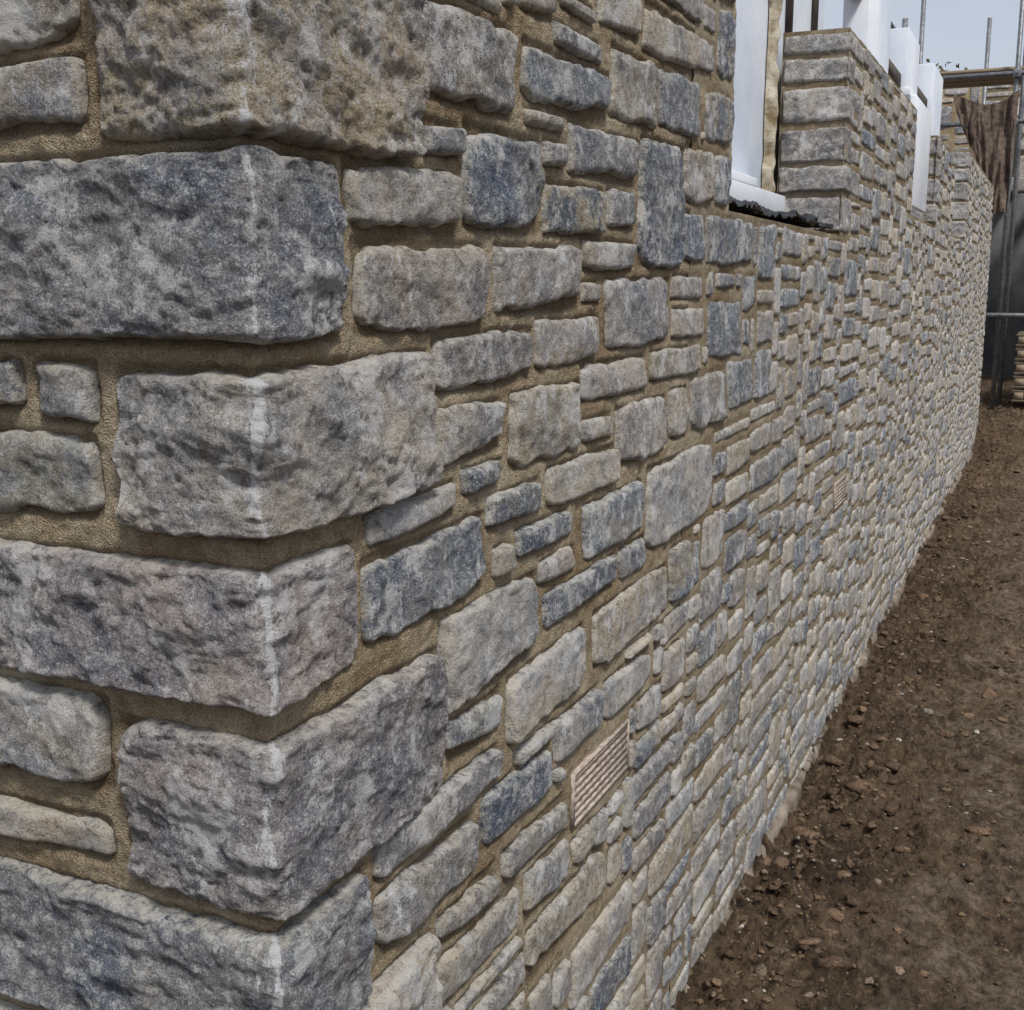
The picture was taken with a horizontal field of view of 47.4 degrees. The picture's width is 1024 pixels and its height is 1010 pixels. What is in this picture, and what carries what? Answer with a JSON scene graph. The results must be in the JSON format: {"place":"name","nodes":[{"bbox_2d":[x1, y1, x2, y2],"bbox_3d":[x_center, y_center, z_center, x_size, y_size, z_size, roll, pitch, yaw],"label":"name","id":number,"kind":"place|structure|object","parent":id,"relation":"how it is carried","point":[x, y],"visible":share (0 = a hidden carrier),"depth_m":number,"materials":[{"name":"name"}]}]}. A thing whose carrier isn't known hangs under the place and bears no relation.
{"place":"outdoors","nodes":[
{"label":"outdoors","id":0,"kind":"place"},
{"bbox_2d":[672,375,1023,1009],"bbox_3d":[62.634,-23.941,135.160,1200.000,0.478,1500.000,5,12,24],"label":"ground","id":1,"kind":"structure","parent":0,"point":[977,930],"depth_m":3.53,"materials":[{"name":"soil"}]},
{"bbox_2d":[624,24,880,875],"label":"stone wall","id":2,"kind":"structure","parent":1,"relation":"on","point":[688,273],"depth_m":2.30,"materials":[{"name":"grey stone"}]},
{"bbox_2d":[0,0,993,1009],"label":"rubble stones","id":3,"kind":"object","parent":2,"relation":"on","point":[240,243],"visible":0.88,"depth_m":1.32,"materials":[{"name":"stone"}]},
{"bbox_2d":[0,0,993,1009],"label":"mortar joints","id":4,"kind":"object","parent":2,"relation":"attached to","point":[105,531],"visible":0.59,"depth_m":1.62,"materials":[{"name":"beige concrete"}]},
{"bbox_2d":[569,719,629,828],"bbox_3d":[0.144,0.463,2.044,0.033,0.095,0.277,5,12,24],"label":"air brick","id":5,"kind":"object","parent":2,"relation":"attached to","point":[603,757],"visible":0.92,"depth_m":2.02,"materials":[{"name":"ceramic"}]},
{"bbox_2d":[729,195,833,228],"bbox_3d":[0.645,-0.813,3.204,0.250,0.057,1.390,5,12,24],"label":"damp proof membrane","id":6,"kind":"object","parent":2,"relation":"on","point":[791,217],"visible":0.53,"depth_m":3.21,"materials":[{"name":"black plastic"}]},
{"bbox_2d":[729,170,784,211],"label":"sill","id":7,"kind":"structure","parent":6,"relation":"on","point":[741,191],"depth_m":3.38,"materials":[{"name":"white plastic"}]},
{"bbox_2d":[731,0,942,193],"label":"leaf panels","id":8,"kind":"object","parent":2,"relation":"attached to","point":[762,26],"visible":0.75,"depth_m":3.79,"materials":[{"name":"paint"}]},
{"bbox_2d":[833,474,846,509],"bbox_3d":[1.168,-0.049,4.206,0.033,0.095,0.240,5,12,24],"label":"air brick","id":9,"kind":"object","parent":2,"relation":"attached to","point":[839,484],"visible":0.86,"depth_m":4.19,"materials":[{"name":"ceramic"}]},
{"bbox_2d":[902,86,918,217],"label":"white window frames","id":10,"kind":"object","parent":2,"relation":"on","point":[908,91],"visible":0.29,"depth_m":5.61,"materials":[{"name":"white plastic"}]},
{"bbox_2d":[910,95,931,212],"bbox_3d":[2.077,-1.775,5.960,0.030,0.510,0.730,5,12,24],"label":"board","id":11,"kind":"object","parent":2,"relation":"on","point":[921,163],"visible":0.76,"depth_m":5.94,"materials":[{"name":"white paint"}]},
{"bbox_2d":[954,90,1019,213],"bbox_3d":[4.620,-3.450,11.461,0.584,1.168,0.184,7,13,33],"label":"hessian sheet","id":12,"kind":"object","parent":2,"relation":"on","point":[989,130],"visible":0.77,"depth_m":11.40,"materials":[{"name":"fabric"}]},
{"bbox_2d":[671,452,972,1009],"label":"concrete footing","id":13,"kind":"object","parent":1,"relation":"on","point":[791,799],"visible":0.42,"depth_m":3.84,"materials":[{"name":"grey concrete"}]},
{"bbox_2d":[695,395,1023,1009],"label":"loose stones","id":14,"kind":"object","parent":1,"relation":"on","point":[857,785],"visible":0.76,"depth_m":3.51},
{"bbox_2d":[926,59,967,71],"bbox_3d":[15.535,-10.260,38.702,9.744,9.101,7.787,-6,12,-31],"label":"autumn tree","id":15,"kind":"object","parent":1,"relation":"on","point":[941,68],"visible":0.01,"depth_m":37.96,"materials":[{"name":"green plant"}]},
{"bbox_2d":[891,0,1023,409],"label":"scaffolding","id":16,"kind":"object","parent":1,"relation":"on","point":[985,77],"visible":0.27,"depth_m":12.19,"materials":[{"name":"metal"}]},
{"bbox_2d":[940,84,1023,377],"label":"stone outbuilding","id":17,"kind":"structure","parent":1,"relation":"on","point":[953,138],"depth_m":15.78,"materials":[{"name":"stone"}]},
{"bbox_2d":[1011,331,1023,401],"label":"wooden pallet","id":18,"kind":"object","parent":1,"relation":"on","point":[1018,388],"visible":1,"depth_m":12.24,"materials":[{"name":"beige wood"}]},
{"bbox_2d":[824,0,1023,71],"label":"sky","id":19,"kind":"structure","parent":0,"point":[955,32],"materials":[{"name":"white"}]}
]}

